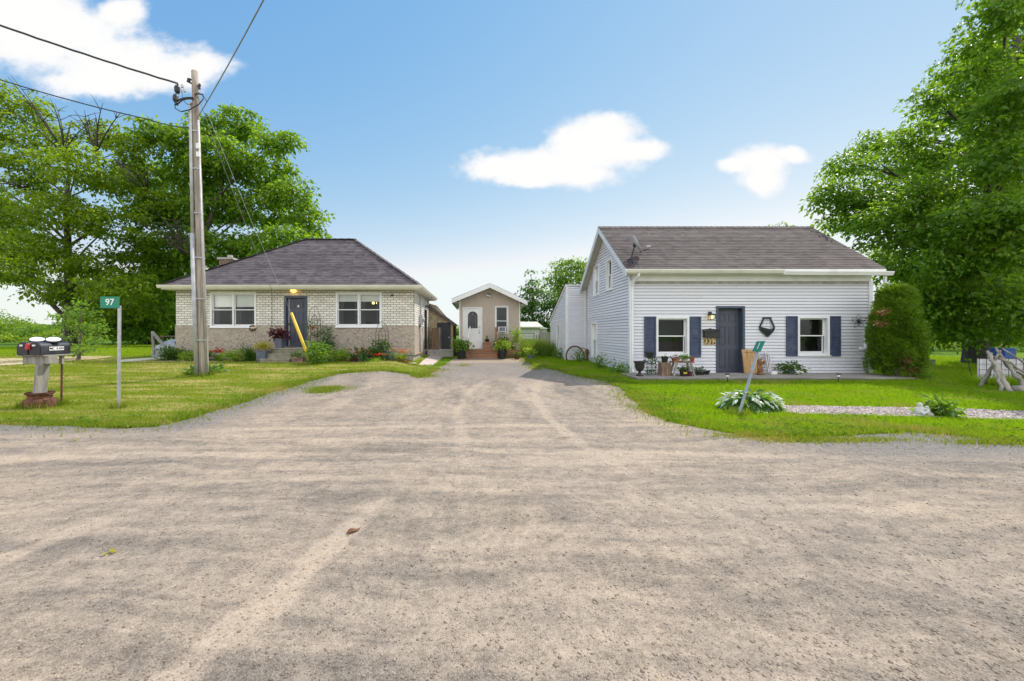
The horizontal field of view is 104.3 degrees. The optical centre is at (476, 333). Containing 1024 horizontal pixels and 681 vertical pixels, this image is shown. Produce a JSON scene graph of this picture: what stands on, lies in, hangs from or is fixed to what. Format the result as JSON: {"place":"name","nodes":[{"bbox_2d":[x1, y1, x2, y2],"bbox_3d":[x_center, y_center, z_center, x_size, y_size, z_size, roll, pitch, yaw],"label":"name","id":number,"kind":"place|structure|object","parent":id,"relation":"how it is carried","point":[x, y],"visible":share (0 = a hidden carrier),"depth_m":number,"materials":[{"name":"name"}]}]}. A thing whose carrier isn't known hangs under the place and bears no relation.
{"place":"outdoors","nodes":[
{"label":"outdoors","id":0,"kind":"place"},
{"bbox_2d":[0,355,112,364],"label":"dirt road","id":1,"kind":"structure","parent":0,"point":[17,360],"depth_m":15.29,"materials":[{"name":"grey gravel"}]},
{"bbox_2d":[0,344,159,356],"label":"back lawn grass","id":2,"kind":"structure","parent":0,"point":[111,349],"depth_m":20.58,"materials":[{"name":"green plant"}]},
{"bbox_2d":[155,358,244,360],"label":"garden ground","id":3,"kind":"structure","parent":0,"point":[211,359],"depth_m":15.07,"materials":[{"name":"soil"}]},
{"bbox_2d":[155,341,185,359],"bbox_3d":[-12.008,0.689,15.479,1.207,0.785,1.011,0,0,0],"label":"leafy plant","id":4,"kind":"object","parent":3,"relation":"on","point":[167,356],"visible":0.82,"depth_m":15.32,"materials":[{"name":"green plant"}]},
{"bbox_2d":[175,350,193,360],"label":"round shrub","id":5,"kind":"object","parent":3,"relation":"on","point":[188,356],"visible":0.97,"depth_m":14.84,"materials":[{"name":"green plant"}]},
{"bbox_2d":[208,348,224,360],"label":"red lily","id":6,"kind":"object","parent":3,"relation":"on","point":[218,357],"visible":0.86,"depth_m":15.02,"materials":[{"name":"green plant"}]},
{"bbox_2d":[322,358,395,361],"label":"garden ground","id":7,"kind":"structure","parent":0,"point":[348,360],"depth_m":15.07,"materials":[{"name":"soil"}]},
{"bbox_2d":[300,319,321,345],"bbox_3d":[-6.222,0.254,15.290,0.978,1.594,0.798,0,0,35],"label":"tall flower","id":8,"kind":"object","parent":7,"relation":"on","point":[317,333],"visible":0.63,"depth_m":15.27,"materials":[{"name":"green plant"}]},
{"bbox_2d":[315,325,339,359],"bbox_3d":[-5.740,0.371,15.228,1.093,1.424,0.758,0,0,16],"label":"feathery shrub","id":9,"kind":"object","parent":7,"relation":"on","point":[328,339],"visible":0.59,"depth_m":15.15,"materials":[{"name":"green plant"}]},
{"bbox_2d":[326,344,353,360],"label":"round shrub","id":10,"kind":"object","parent":7,"relation":"on","point":[338,355],"visible":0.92,"depth_m":14.80,"materials":[{"name":"green plant"}]},
{"bbox_2d":[354,343,382,360],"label":"variegated hosta","id":11,"kind":"object","parent":7,"relation":"on","point":[364,354],"visible":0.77,"depth_m":14.87,"materials":[{"name":"green plant"}]},
{"bbox_2d":[365,338,394,359],"bbox_3d":[-3.672,0.547,15.387,1.066,1.072,1.207,0,0,-36],"label":"rose bush","id":12,"kind":"object","parent":7,"relation":"on","point":[380,348],"visible":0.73,"depth_m":15.27,"materials":[{"name":"green plant"}]},
{"bbox_2d":[381,348,400,360],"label":"mixed perennial","id":13,"kind":"object","parent":7,"relation":"on","point":[388,355],"visible":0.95,"depth_m":14.91,"materials":[{"name":"green plant"}]},
{"bbox_2d":[419,355,441,365],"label":"garden path","id":14,"kind":"structure","parent":0,"point":[430,360],"depth_m":17.30,"materials":[{"name":"beige concrete"}]},
{"bbox_2d":[0,358,1023,680],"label":"gravel road","id":15,"kind":"structure","parent":0,"point":[532,390],"depth_m":2.62,"materials":[{"name":"grey gravel"}]},
{"bbox_2d":[449,337,474,358],"bbox_3d":[-0.691,0.697,18.894,1.266,1.083,1.184,0,0,0],"label":"black planter","id":16,"kind":"object","parent":15,"relation":"on","point":[461,350],"visible":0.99,"depth_m":18.74,"materials":[{"name":"plastic"}]},
{"bbox_2d":[492,338,513,358],"bbox_3d":[1.270,0.740,18.885,1.067,0.996,1.057,0,0,0],"label":"black planter","id":17,"kind":"object","parent":15,"relation":"on","point":[501,346],"visible":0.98,"depth_m":18.75,"materials":[{"name":"plastic"}]},
{"bbox_2d":[0,336,1023,435],"bbox_3d":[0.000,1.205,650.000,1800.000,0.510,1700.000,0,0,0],"label":"ground","id":18,"kind":"structure","parent":0,"point":[952,353],"depth_m":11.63,"materials":[{"name":"plant"}]},
{"bbox_2d":[0,331,28,342],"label":"field bush","id":19,"kind":"object","parent":18,"relation":"on","point":[10,338],"visible":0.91,"depth_m":49.78,"materials":[{"name":"green plant"}]},
{"bbox_2d":[0,313,45,335],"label":"field bush","id":20,"kind":"object","parent":18,"relation":"on","point":[5,323],"visible":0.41,"depth_m":61.97,"materials":[{"name":"green plant"}]},
{"bbox_2d":[0,321,56,341],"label":"field bush","id":21,"kind":"object","parent":18,"relation":"on","point":[29,331],"visible":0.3,"depth_m":56.49,"materials":[{"name":"green plant"}]},
{"bbox_2d":[0,178,60,286],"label":"ash tree","id":22,"kind":"object","parent":18,"relation":"on","point":[1,227],"visible":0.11,"depth_m":38.68,"materials":[{"name":"green plant"}]},
{"bbox_2d":[17,337,73,408],"bbox_3d":[-8.181,0.750,7.513,0.613,1.360,0.651,0,0,0],"label":"mailbox","id":23,"kind":"object","parent":18,"relation":"on","point":[41,353],"visible":1,"depth_m":7.36,"materials":[{"name":"black metal"}]},
{"bbox_2d":[25,328,86,341],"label":"field bush","id":24,"kind":"object","parent":18,"relation":"on","point":[57,333],"visible":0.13,"depth_m":50.86,"materials":[{"name":"green plant"}]},
{"bbox_2d":[59,355,63,401],"bbox_3d":[-8.036,0.950,7.681,0.060,1.100,0.040,0,0,0],"label":"steel rod","id":25,"kind":"object","parent":18,"relation":"on","point":[61,359],"visible":0.78,"depth_m":7.67,"materials":[{"name":"metal"}]},
{"bbox_2d":[40,298,113,359],"bbox_3d":[-15.393,-0.059,15.485,3.001,2.623,2.334,0,0,0],"label":"young tree","id":26,"kind":"object","parent":18,"relation":"on","point":[85,327],"visible":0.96,"depth_m":15.34,"materials":[{"name":"green plant"}]},
{"bbox_2d":[0,76,186,347],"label":"locust tree","id":27,"kind":"object","parent":18,"relation":"on","point":[72,209],"visible":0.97,"depth_m":29.95,"materials":[{"name":"green plant"}]},
{"bbox_2d":[100,297,120,406],"bbox_3d":[-6.782,0.412,7.352,0.364,2.176,0.038,0,0,0],"label":"house number sign","id":28,"kind":"object","parent":18,"relation":"on","point":[109,302],"visible":1,"depth_m":7.34,"materials":[{"name":"metal"}]},
{"bbox_2d":[43,264,181,343],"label":"shade tree","id":29,"kind":"object","parent":18,"relation":"on","point":[171,332],"visible":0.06,"depth_m":41.87,"materials":[{"name":"green plant"}]},
{"bbox_2d":[151,331,165,354],"bbox_3d":[-13.134,0.444,16.387,0.944,1.047,0.125,0,0,24],"label":"weathered frame","id":30,"kind":"object","parent":18,"relation":"on","point":[154,335],"visible":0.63,"depth_m":16.47,"materials":[{"name":"grey wood"}]},
{"bbox_2d":[151,336,174,356],"bbox_3d":[-13.134,0.594,17.500,1.346,0.975,1.500,0,0,0],"label":"tarp covered pile","id":31,"kind":"object","parent":18,"relation":"on","point":[171,342],"visible":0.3,"depth_m":16.90,"materials":[{"name":"grey plastic"}]},
{"bbox_2d":[172,69,208,375],"bbox_3d":[-8.381,-3.123,11.606,1.072,9.134,0.341,0,0,0],"label":"utility pole","id":32,"kind":"object","parent":18,"relation":"on","point":[200,331],"visible":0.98,"depth_m":11.56,"materials":[{"name":"grey wood"}]},
{"bbox_2d":[0,24,178,84],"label":"power cable","id":33,"kind":"object","parent":32,"relation":"attached to","point":[40,39],"visible":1,"depth_m":10.85,"materials":[{"name":"black rubber"}]},
{"bbox_2d":[0,79,188,127],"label":"telephone cable","id":34,"kind":"object","parent":32,"relation":"attached to","point":[93,106],"visible":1,"depth_m":11.65,"materials":[{"name":"black rubber"}]},
{"bbox_2d":[197,0,263,118],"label":"telephone cable","id":35,"kind":"object","parent":32,"relation":"attached to","point":[233,54],"visible":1,"depth_m":8.55,"materials":[{"name":"black rubber"}]},
{"bbox_2d":[198,97,270,286],"bbox_3d":[-8.069,-4.343,13.501,0.016,5.267,3.814,0,0,3],"label":"service drop","id":36,"kind":"object","parent":32,"relation":"attached to","point":[231,187],"visible":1,"depth_m":13.03,"materials":[{"name":"black rubber"}]},
{"bbox_2d":[198,90,308,358],"bbox_3d":[-7.263,-2.920,13.174,0.851,8.486,3.475,0,0,45],"label":"guy wire","id":37,"kind":"object","parent":32,"relation":"attached to","point":[297,329],"visible":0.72,"depth_m":14.15,"materials":[{"name":"metal"}]},
{"bbox_2d":[183,362,228,374],"bbox_3d":[-8.091,1.051,11.928,0.988,0.411,1.089,0,0,0],"label":"clump","id":38,"kind":"object","parent":18,"relation":"on","point":[210,367],"visible":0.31,"depth_m":11.96,"materials":[{"name":"green plant"}]},
{"bbox_2d":[91,103,335,346],"bbox_3d":[-22.397,-9.416,33.356,20.289,21.611,11.607,0,0,0],"label":"walnut tree","id":39,"kind":"object","parent":18,"relation":"on","point":[277,189],"visible":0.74,"depth_m":33.10,"materials":[{"name":"green plant"}]},
{"bbox_2d":[216,348,247,361],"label":"round shrub","id":40,"kind":"object","parent":18,"relation":"on","point":[234,354],"visible":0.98,"depth_m":14.70,"materials":[{"name":"green plant"}]},
{"bbox_2d":[242,345,258,360],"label":"sword leaf clump","id":41,"kind":"object","parent":18,"relation":"on","point":[250,354],"visible":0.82,"depth_m":14.95,"materials":[{"name":"green plant"}]},
{"bbox_2d":[253,340,273,361],"bbox_3d":[-7.843,0.645,14.579,0.697,0.831,0.719,0,0,-30],"label":"tall planter","id":42,"kind":"object","parent":18,"relation":"on","point":[262,351],"visible":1,"depth_m":14.46,"materials":[{"name":"plastic"}]},
{"bbox_2d":[259,347,310,362],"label":"entrance steps","id":43,"kind":"structure","parent":18,"relation":"on","point":[281,355],"depth_m":14.60,"materials":[{"name":"concrete"}]},
{"bbox_2d":[266,323,292,347],"bbox_3d":[-7.714,0.075,15.476,0.899,1.000,0.916,0,0,-45],"label":"tall planter","id":44,"kind":"object","parent":43,"relation":"on","point":[278,338],"visible":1,"depth_m":15.33,"materials":[{"name":"plastic"}]},
{"bbox_2d":[290,350,305,362],"bbox_3d":[-6.481,0.835,14.404,0.576,0.460,0.498,0,0,0],"label":"brick planter","id":45,"kind":"object","parent":18,"relation":"on","point":[298,358],"visible":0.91,"depth_m":14.26,"materials":[{"name":"brown brick"}]},
{"bbox_2d":[156,238,457,360],"bbox_3d":[-6.787,-1.460,19.964,11.506,5.920,8.912,0,0,0],"label":"brick bungalow","id":46,"kind":"object","parent":18,"relation":"on","point":[355,292],"visible":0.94,"depth_m":16.08,"materials":[{"name":"beige brick"}]},
{"bbox_2d":[209,292,256,327],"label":"window","id":47,"kind":"structure","parent":46,"relation":"in","point":[227,309],"depth_m":16.19,"materials":[{"name":"white plastic"}]},
{"bbox_2d":[284,296,306,346],"bbox_3d":[-7.332,-0.480,16.110,0.934,2.049,0.160,0,0,0],"label":"door","id":48,"kind":"structure","parent":46,"relation":"in","point":[297,305],"depth_m":16.15,"materials":[{"name":"blue paint"}]},
{"bbox_2d":[335,292,381,327],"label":"window","id":49,"kind":"structure","parent":46,"relation":"in","point":[352,309],"depth_m":16.19,"materials":[{"name":"white plastic"}]},
{"bbox_2d":[424,309,426,348],"bbox_3d":[-2.544,-0.185,19.550,0.135,1.930,0.900,0,0,0],"label":"door","id":50,"kind":"structure","parent":46,"relation":"in","point":[425,311],"depth_m":19.89,"materials":[{"name":"white metal"}]},
{"bbox_2d":[432,327,440,349],"bbox_3d":[-2.093,0.273,20.640,0.416,1.129,0.720,0,0,0],"label":"wooden screen","id":51,"kind":"object","parent":46,"relation":"on","point":[436,338],"visible":0.96,"depth_m":20.30,"materials":[{"name":"brown wood"}]},
{"bbox_2d":[437,323,450,348],"bbox_3d":[-1.753,0.163,21.142,0.734,1.446,0.115,0,0,0],"label":"extension door","id":52,"kind":"structure","parent":46,"relation":"in","point":[445,327],"depth_m":21.15,"materials":[{"name":"black paint"}]},
{"bbox_2d":[299,340,336,364],"bbox_3d":[-5.519,0.660,13.784,1.201,0.902,1.297,0,0,0],"label":"bushy shrub","id":53,"kind":"object","parent":18,"relation":"on","point":[316,353],"visible":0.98,"depth_m":13.67,"materials":[{"name":"green plant"}]},
{"bbox_2d":[11,369,752,416],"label":"uncut grass","id":54,"kind":"structure","parent":18,"relation":"on","point":[124,404],"depth_m":7.26,"materials":[{"name":"green plant"}]},
{"bbox_2d":[389,348,419,360],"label":"orange lily","id":55,"kind":"object","parent":18,"relation":"on","point":[400,357],"visible":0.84,"depth_m":15.05,"materials":[{"name":"green plant"}]},
{"bbox_2d":[452,283,527,356],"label":"cottage","id":56,"kind":"structure","parent":18,"relation":"on","point":[485,310],"depth_m":20.40,"materials":[{"name":"beige wood"}]},
{"bbox_2d":[463,307,481,348],"bbox_3d":[-0.224,-0.267,20.675,1.020,2.132,0.650,0,0,0],"label":"door","id":57,"kind":"structure","parent":56,"relation":"in","point":[472,316],"depth_m":20.41,"materials":[{"name":"white paint"}]},
{"bbox_2d":[495,306,507,333],"bbox_3d":[1.280,-0.608,20.950,0.881,1.671,1.160,0,0,0],"label":"window","id":58,"kind":"structure","parent":56,"relation":"in","point":[501,312],"depth_m":21.53,"materials":[{"name":"white plastic"}]},
{"bbox_2d":[467,326,520,358],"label":"porch deck","id":59,"kind":"structure","parent":18,"relation":"on","point":[482,354],"depth_m":19.35,"materials":[{"name":"brown wood"}]},
{"bbox_2d":[510,325,524,349],"bbox_3d":[2.018,0.205,19.756,0.705,1.216,0.770,0,0,39],"label":"deck pot","id":60,"kind":"object","parent":59,"relation":"on","point":[516,339],"visible":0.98,"depth_m":19.70,"materials":[{"name":"plant"}]},
{"bbox_2d":[0,358,1023,447],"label":"verge grass","id":61,"kind":"structure","parent":18,"relation":"on","point":[429,372],"depth_m":6.14,"materials":[{"name":"green plant"}]},
{"bbox_2d":[0,357,1023,440],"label":"lawn weeds","id":62,"kind":"object","parent":18,"relation":"on","point":[651,399],"visible":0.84,"depth_m":7.87,"materials":[{"name":"green plant"}]},
{"bbox_2d":[496,338,557,357],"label":"tall meadow grass","id":63,"kind":"structure","parent":18,"relation":"on","point":[544,348],"depth_m":19.78,"materials":[{"name":"green plant"}]},
{"bbox_2d":[523,344,538,358],"bbox_3d":[2.513,0.848,18.609,0.787,0.786,0.889,0,0,-32],"label":"blue pot","id":64,"kind":"object","parent":18,"relation":"on","point":[531,353],"visible":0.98,"depth_m":18.46,"materials":[{"name":"plant"}]},
{"bbox_2d":[514,269,557,331],"bbox_3d":[5.879,-2.324,36.986,5.228,7.429,3.715,0,0,0],"label":"backyard tree","id":65,"kind":"object","parent":18,"relation":"on","point":[531,310],"visible":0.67,"depth_m":36.65,"materials":[{"name":"green plant"}]},
{"bbox_2d":[539,331,550,343],"bbox_3d":[4.587,0.590,25.062,1.310,1.420,0.025,0,0,0],"label":"plank fence","id":66,"kind":"object","parent":18,"relation":"on","point":[544,335],"visible":0.19,"depth_m":25.05,"materials":[{"name":"grey wood"}]},
{"bbox_2d":[535,256,587,309],"bbox_3d":[10.197,-3.199,40.004,8.788,9.179,5.510,0,0,0],"label":"backyard tree","id":67,"kind":"object","parent":18,"relation":"on","point":[562,279],"visible":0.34,"depth_m":39.50,"materials":[{"name":"green plant"}]},
{"bbox_2d":[506,356,635,376],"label":"side yard grass","id":68,"kind":"structure","parent":18,"relation":"on","point":[576,364],"depth_m":15.01,"materials":[{"name":"green plant"}]},
{"bbox_2d":[588,352,610,368],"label":"weed clump","id":69,"kind":"object","parent":18,"relation":"on","point":[599,363],"visible":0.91,"depth_m":14.16,"materials":[{"name":"green plant"}]},
{"bbox_2d":[606,358,629,372],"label":"weed clump","id":70,"kind":"object","parent":18,"relation":"on","point":[619,368],"visible":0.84,"depth_m":12.71,"materials":[{"name":"green plant"}]},
{"bbox_2d":[294,361,1023,446],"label":"stray grass","id":71,"kind":"structure","parent":18,"relation":"on","point":[330,388],"depth_m":5.18,"materials":[{"name":"green plant"}]},
{"bbox_2d":[549,226,894,372],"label":"clapboard house","id":72,"kind":"structure","parent":18,"relation":"on","point":[673,291],"depth_m":12.68,"materials":[{"name":"grey wood"}]},
{"bbox_2d":[592,264,605,296],"bbox_3d":[5.444,-2.086,16.218,1.225,1.454,0.925,0,0,0],"label":"window","id":73,"kind":"structure","parent":72,"relation":"in","point":[596,268],"depth_m":16.51,"materials":[{"name":"white plastic"}]},
{"bbox_2d":[591,322,610,357],"bbox_3d":[5.444,0.348,16.500,1.225,1.680,0.951,0,0,0],"label":"door","id":74,"kind":"structure","parent":72,"relation":"in","point":[594,329],"depth_m":16.81,"materials":[{"name":"white plastic"}]},
{"bbox_2d":[605,257,645,291],"bbox_3d":[5.444,-2.086,14.625,1.225,1.381,0.842,0,0,0],"label":"window","id":75,"kind":"structure","parent":72,"relation":"in","point":[609,262],"depth_m":14.89,"materials":[{"name":"white plastic"}]},
{"bbox_2d":[627,235,650,265],"bbox_3d":[5.050,-2.615,12.767,0.835,1.162,0.707,0,0,-12],"label":"satellite dish","id":76,"kind":"object","parent":72,"relation":"attached to","point":[636,244],"visible":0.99,"depth_m":12.68,"materials":[{"name":"black metal"}]},
{"bbox_2d":[656,316,690,359],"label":"window","id":77,"kind":"structure","parent":72,"relation":"in","point":[672,332],"depth_m":13.39,"materials":[{"name":"white plastic"}]},
{"bbox_2d":[703,338,715,344],"bbox_3d":[7.401,0.261,12.623,0.373,0.208,0.021,0,0,0],"label":"number plaque","id":78,"kind":"object","parent":72,"relation":"attached to","point":[709,341],"visible":1,"depth_m":12.62,"materials":[{"name":"brown metal"}]},
{"bbox_2d":[702,328,719,337],"bbox_3d":[7.424,-0.012,12.562,0.493,0.309,0.143,0,0,0],"label":"wall mailbox","id":79,"kind":"object","parent":72,"relation":"attached to","point":[711,333],"depth_m":12.51,"materials":[{"name":"black metal"}]},
{"bbox_2d":[715,306,744,372],"bbox_3d":[8.075,0.207,12.720,0.920,2.144,0.240,0,0,0],"label":"door","id":80,"kind":"structure","parent":72,"relation":"in","point":[730,320],"depth_m":12.79,"materials":[{"name":"blue paint"}]},
{"bbox_2d":[759,317,774,336],"bbox_3d":[9.222,-0.191,12.546,0.496,0.632,0.173,0,0,0],"label":"wall basket","id":81,"kind":"object","parent":72,"relation":"attached to","point":[766,332],"depth_m":12.59,"materials":[{"name":"metal"}]},
{"bbox_2d":[777,316,830,359],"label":"window","id":82,"kind":"structure","parent":72,"relation":"in","point":[813,331],"depth_m":13.02,"materials":[{"name":"white plastic"}]},
{"bbox_2d":[715,389,786,413],"bbox_3d":[4.967,1.218,7.206,1.292,0.430,0.863,0,0,0],"label":"variegated plant","id":83,"kind":"object","parent":18,"relation":"on","point":[754,403],"visible":0.9,"depth_m":7.07,"materials":[{"name":"green plant"}]},
{"bbox_2d":[738,341,764,413],"bbox_3d":[4.723,0.837,6.808,0.724,1.406,0.236,0,0,-33],"label":"leaning sign","id":84,"kind":"object","parent":18,"relation":"on","point":[758,347],"visible":0.97,"depth_m":6.86,"materials":[{"name":"metal"}]},
{"bbox_2d":[621,373,914,380],"bbox_3d":[8.457,1.300,11.914,7.872,0.080,1.447,0,0,0],"label":"plank porch","id":85,"kind":"object","parent":18,"relation":"on","point":[801,376],"visible":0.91,"depth_m":11.53,"materials":[{"name":"grey wood"}]},
{"bbox_2d":[633,361,645,375],"bbox_3d":[4.782,1.044,11.650,0.350,0.430,0.350,0,0,0],"label":"cast iron urn","id":86,"kind":"object","parent":85,"relation":"on","point":[639,366],"visible":0.99,"depth_m":11.56,"materials":[{"name":"black metal"}]},
{"bbox_2d":[643,356,661,374],"bbox_3d":[5.263,0.953,11.886,0.563,0.711,0.568,0,0,-42],"label":"iron plant stand","id":87,"kind":"object","parent":85,"relation":"on","point":[652,363],"visible":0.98,"depth_m":11.89,"materials":[{"name":"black metal"}]},
{"bbox_2d":[657,362,671,375],"bbox_3d":[5.609,1.067,11.821,0.421,0.385,0.350,0,0,0],"label":"tree stump","id":88,"kind":"object","parent":85,"relation":"on","point":[664,369],"visible":0.96,"depth_m":11.71,"materials":[{"name":"brown wood"}]},
{"bbox_2d":[669,361,695,375],"bbox_3d":[6.079,1.053,11.750,0.669,0.428,0.285,0,0,0],"label":"plant bench","id":89,"kind":"object","parent":85,"relation":"on","point":[687,364],"visible":0.88,"depth_m":11.63,"materials":[{"name":"grey wood"}]},
{"bbox_2d":[741,349,758,372],"bbox_3d":[8.650,0.887,12.518,0.528,0.743,0.164,0,0,0],"label":"pine panel","id":90,"kind":"object","parent":85,"relation":"on","point":[748,355],"visible":0.62,"depth_m":12.52,"materials":[{"name":"beige wood"}]},
{"bbox_2d":[755,359,764,374],"bbox_3d":[8.575,1.017,12.009,0.256,0.483,0.171,0,0,0],"label":"carved ornament","id":91,"kind":"object","parent":85,"relation":"on","point":[760,362],"visible":1,"depth_m":11.95,"materials":[{"name":"brown wood"}]},
{"bbox_2d":[764,351,770,373],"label":"white boards","id":92,"kind":"object","parent":85,"relation":"on","point":[768,363],"visible":0.81,"depth_m":12.40,"materials":[{"name":"white wood"}]},
{"bbox_2d":[773,360,810,374],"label":"potted plant","id":93,"kind":"object","parent":85,"relation":"on","point":[789,368],"visible":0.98,"depth_m":12.14,"materials":[{"name":"plant"}]},
{"bbox_2d":[560,370,1023,438],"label":"lush lawn grass","id":94,"kind":"structure","parent":18,"relation":"on","point":[909,399],"depth_m":8.08,"materials":[{"name":"green plant"}]},
{"bbox_2d":[861,282,934,377],"bbox_3d":[12.169,-0.048,11.712,2.098,2.983,1.586,0,0,0],"label":"cedar","id":95,"kind":"object","parent":18,"relation":"on","point":[896,334],"visible":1,"depth_m":11.42,"materials":[{"name":"green plant"}]},
{"bbox_2d":[798,0,1023,363],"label":"maple tree","id":96,"kind":"object","parent":18,"relation":"on","point":[979,254],"visible":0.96,"depth_m":13.84,"materials":[{"name":"green plant"}]},
{"bbox_2d":[901,366,936,379],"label":"weed clump","id":97,"kind":"object","parent":18,"relation":"on","point":[920,375],"visible":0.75,"depth_m":11.30,"materials":[{"name":"green plant"}]},
{"bbox_2d":[869,355,976,381],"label":"shaded lawn grass","id":98,"kind":"structure","parent":18,"relation":"on","point":[946,360],"depth_m":14.35,"materials":[{"name":"green plant"}]},
{"bbox_2d":[858,243,1023,351],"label":"understory tree","id":99,"kind":"object","parent":18,"relation":"on","point":[960,348],"visible":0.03,"depth_m":27.00,"materials":[{"name":"green plant"}]},
{"bbox_2d":[960,373,1023,385],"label":"pen weeds","id":100,"kind":"object","parent":18,"relation":"on","point":[1011,381],"visible":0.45,"depth_m":10.41,"materials":[{"name":"green plant"}]},
{"bbox_2d":[966,358,1023,378],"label":"wire pen","id":101,"kind":"object","parent":18,"relation":"on","point":[983,365],"visible":0.56,"depth_m":11.05,"materials":[{"name":"white metal"}]},
{"bbox_2d":[988,348,1017,358],"bbox_3d":[17.767,0.920,13.400,0.444,0.840,0.440,0,0,0],"label":"blue bin","id":102,"kind":"object","parent":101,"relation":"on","point":[1005,354],"visible":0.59,"depth_m":13.20,"materials":[{"name":"plastic"}]},
{"bbox_2d":[977,347,1023,392],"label":"driftwood tripod","id":103,"kind":"object","parent":18,"relation":"on","point":[1002,382],"visible":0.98,"depth_m":9.51,"materials":[{"name":"grey wood"}]},
{"bbox_2d":[0,0,1023,327],"label":"sky","id":104,"kind":"structure","parent":0,"point":[469,145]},
{"bbox_2d":[520,322,542,340],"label":"white shed","id":105,"kind":"structure","parent":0,"point":[530,327],"depth_m":30.00,"materials":[{"name":"metal"}]},
{"bbox_2d":[776,405,1023,419],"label":"gravel path","id":106,"kind":"structure","parent":0,"point":[885,411],"depth_m":7.02,"materials":[{"name":"grey gravel"}]},
{"bbox_2d":[913,402,933,416],"bbox_3d":[7.467,1.285,6.641,0.255,0.250,0.198,0,0,-18],"label":"garden statue","id":107,"kind":"object","parent":106,"relation":"on","point":[919,409],"visible":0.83,"depth_m":6.60,"materials":[{"name":"white stone"}]},
{"bbox_2d":[908,393,968,417],"bbox_3d":[7.790,1.220,6.647,0.654,0.423,0.650,0,0,0],"label":"leafy plant","id":108,"kind":"object","parent":106,"relation":"on","point":[945,408],"visible":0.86,"depth_m":6.56,"materials":[{"name":"green plant"}]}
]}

